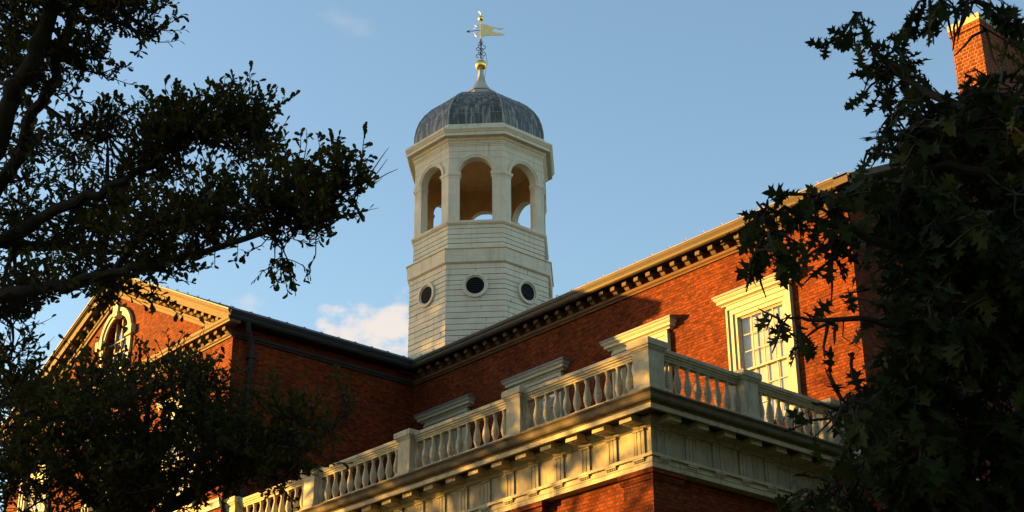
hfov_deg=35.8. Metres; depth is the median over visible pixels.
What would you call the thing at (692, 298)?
brick hall
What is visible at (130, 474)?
oak tree
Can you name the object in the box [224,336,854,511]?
balustraded portico
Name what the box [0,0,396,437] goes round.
white oak
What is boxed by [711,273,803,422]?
window
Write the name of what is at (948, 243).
red oak
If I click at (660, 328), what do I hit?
window
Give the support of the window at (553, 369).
in the brick hall
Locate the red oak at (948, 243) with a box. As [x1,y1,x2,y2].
[719,0,1023,511]
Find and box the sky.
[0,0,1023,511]
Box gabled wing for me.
[0,277,413,511]
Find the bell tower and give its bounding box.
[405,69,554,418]
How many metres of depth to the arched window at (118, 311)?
49.98 m
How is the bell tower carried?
on the brick hall
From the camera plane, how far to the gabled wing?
46.21 m
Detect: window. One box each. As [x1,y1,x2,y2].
[17,461,52,511]
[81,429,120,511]
[95,303,135,369]
[156,390,206,511]
[413,393,475,464]
[501,356,569,423]
[599,315,676,397]
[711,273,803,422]
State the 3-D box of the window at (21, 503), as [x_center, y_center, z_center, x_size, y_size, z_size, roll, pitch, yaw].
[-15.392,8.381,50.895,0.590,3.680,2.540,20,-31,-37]
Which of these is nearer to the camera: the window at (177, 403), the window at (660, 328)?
the window at (660, 328)
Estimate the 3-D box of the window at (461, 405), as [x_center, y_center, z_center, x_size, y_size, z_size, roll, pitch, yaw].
[-1.860,5.962,45.798,0.590,3.680,2.540,20,-31,-37]
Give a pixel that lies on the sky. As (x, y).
(664, 121)
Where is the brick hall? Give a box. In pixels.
[396,12,1023,511]
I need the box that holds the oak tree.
[0,317,360,511]
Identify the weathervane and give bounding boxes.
[466,11,503,78]
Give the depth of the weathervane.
64.27 m

